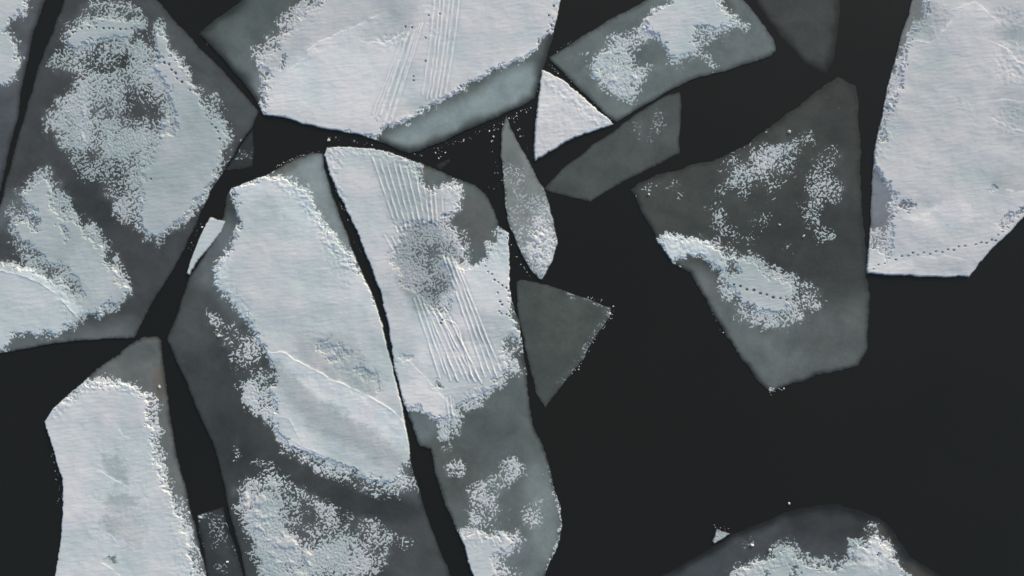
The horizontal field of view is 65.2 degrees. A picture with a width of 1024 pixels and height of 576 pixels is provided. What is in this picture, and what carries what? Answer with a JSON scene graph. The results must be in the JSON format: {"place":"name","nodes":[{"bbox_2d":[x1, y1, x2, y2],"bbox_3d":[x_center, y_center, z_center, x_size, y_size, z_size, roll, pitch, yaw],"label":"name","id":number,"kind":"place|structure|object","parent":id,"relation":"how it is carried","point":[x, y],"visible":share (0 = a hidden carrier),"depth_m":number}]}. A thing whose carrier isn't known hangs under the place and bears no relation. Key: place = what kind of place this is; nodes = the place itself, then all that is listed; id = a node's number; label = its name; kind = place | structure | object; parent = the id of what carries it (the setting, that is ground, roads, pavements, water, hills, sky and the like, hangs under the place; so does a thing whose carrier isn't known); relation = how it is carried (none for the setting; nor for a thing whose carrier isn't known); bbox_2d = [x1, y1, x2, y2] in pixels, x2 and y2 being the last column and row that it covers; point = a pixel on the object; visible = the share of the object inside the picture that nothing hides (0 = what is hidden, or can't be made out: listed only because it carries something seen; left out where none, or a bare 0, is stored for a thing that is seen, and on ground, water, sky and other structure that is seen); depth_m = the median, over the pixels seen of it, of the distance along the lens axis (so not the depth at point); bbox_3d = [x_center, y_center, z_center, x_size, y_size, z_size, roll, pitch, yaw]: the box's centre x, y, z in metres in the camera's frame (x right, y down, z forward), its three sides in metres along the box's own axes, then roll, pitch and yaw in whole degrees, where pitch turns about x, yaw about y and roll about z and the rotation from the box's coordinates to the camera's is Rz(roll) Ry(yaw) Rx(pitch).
{"place":"outdoors","nodes":[
{"label":"outdoors","id":0,"kind":"place"},
{"bbox_2d":[0,0,1023,575],"bbox_3d":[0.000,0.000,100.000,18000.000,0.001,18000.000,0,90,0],"label":"sea water","id":1,"kind":"structure","parent":0,"point":[670,432],"depth_m":100.00},
{"bbox_2d":[0,0,45,190],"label":"ice floe","id":2,"kind":"object","parent":1,"relation":"on","point":[19,19],"visible":1,"depth_m":99.90},
{"bbox_2d":[44,336,206,575],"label":"ice floe","id":3,"kind":"object","parent":1,"relation":"on","point":[126,509],"visible":1,"depth_m":99.78},
{"bbox_2d":[0,0,258,352],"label":"ice floe","id":4,"kind":"object","parent":1,"relation":"on","point":[140,116],"visible":1,"depth_m":99.89},
{"bbox_2d":[187,217,225,274],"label":"ice shard","id":5,"kind":"object","parent":1,"relation":"on","point":[211,231],"visible":1,"depth_m":99.78},
{"bbox_2d":[197,507,243,575],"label":"ice floe","id":6,"kind":"object","parent":1,"relation":"on","point":[217,543],"visible":1,"depth_m":99.97},
{"bbox_2d":[225,131,253,169],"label":"ice floe","id":7,"kind":"object","parent":1,"relation":"on","point":[243,158],"visible":1,"depth_m":99.97},
{"bbox_2d":[167,153,449,575],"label":"ice floe","id":8,"kind":"object","parent":1,"relation":"on","point":[289,376],"visible":1,"depth_m":99.87},
{"bbox_2d":[200,0,560,152],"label":"ice floe","id":9,"kind":"object","parent":1,"relation":"on","point":[410,76],"visible":1,"depth_m":99.81},
{"bbox_2d":[51,42,775,527],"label":"brash ice","id":10,"kind":"structure","parent":1,"relation":"on","point":[341,206],"depth_m":99.96},
{"bbox_2d":[436,159,449,169],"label":"ice shard","id":11,"kind":"object","parent":1,"relation":"on","point":[441,165],"visible":1,"depth_m":99.98},
{"bbox_2d":[324,146,562,575],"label":"ice floe","id":12,"kind":"object","parent":1,"relation":"on","point":[434,243],"visible":1,"depth_m":99.87},
{"bbox_2d":[501,116,557,279],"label":"ice floe","id":13,"kind":"object","parent":1,"relation":"on","point":[530,219],"visible":1,"depth_m":99.88},
{"bbox_2d":[517,280,610,406],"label":"ice floe","id":14,"kind":"object","parent":1,"relation":"on","point":[561,329],"visible":1,"depth_m":99.93},
{"bbox_2d":[534,70,612,160],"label":"ice floe","id":15,"kind":"object","parent":1,"relation":"on","point":[565,111],"visible":1,"depth_m":99.74},
{"bbox_2d":[544,92,681,201],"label":"ice floe","id":16,"kind":"object","parent":1,"relation":"on","point":[640,142],"visible":1,"depth_m":99.96},
{"bbox_2d":[549,0,775,121],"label":"ice floe","id":17,"kind":"object","parent":1,"relation":"on","point":[617,68],"visible":1,"depth_m":99.91},
{"bbox_2d":[713,529,728,542],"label":"ice shard","id":18,"kind":"object","parent":1,"relation":"on","point":[720,535],"visible":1,"depth_m":99.85},
{"bbox_2d":[630,77,869,391],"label":"ice floe","id":19,"kind":"object","parent":1,"relation":"on","point":[787,303],"visible":1,"depth_m":99.94},
{"bbox_2d":[755,0,839,73],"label":"ice floe","id":20,"kind":"object","parent":1,"relation":"on","point":[806,30],"visible":1,"depth_m":99.98},
{"bbox_2d":[662,504,939,575],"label":"ice floe","id":21,"kind":"object","parent":1,"relation":"on","point":[830,540],"visible":1,"depth_m":99.95},
{"bbox_2d":[866,0,1023,277],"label":"ice floe","id":22,"kind":"object","parent":1,"relation":"on","point":[947,193],"visible":1,"depth_m":99.76}
]}

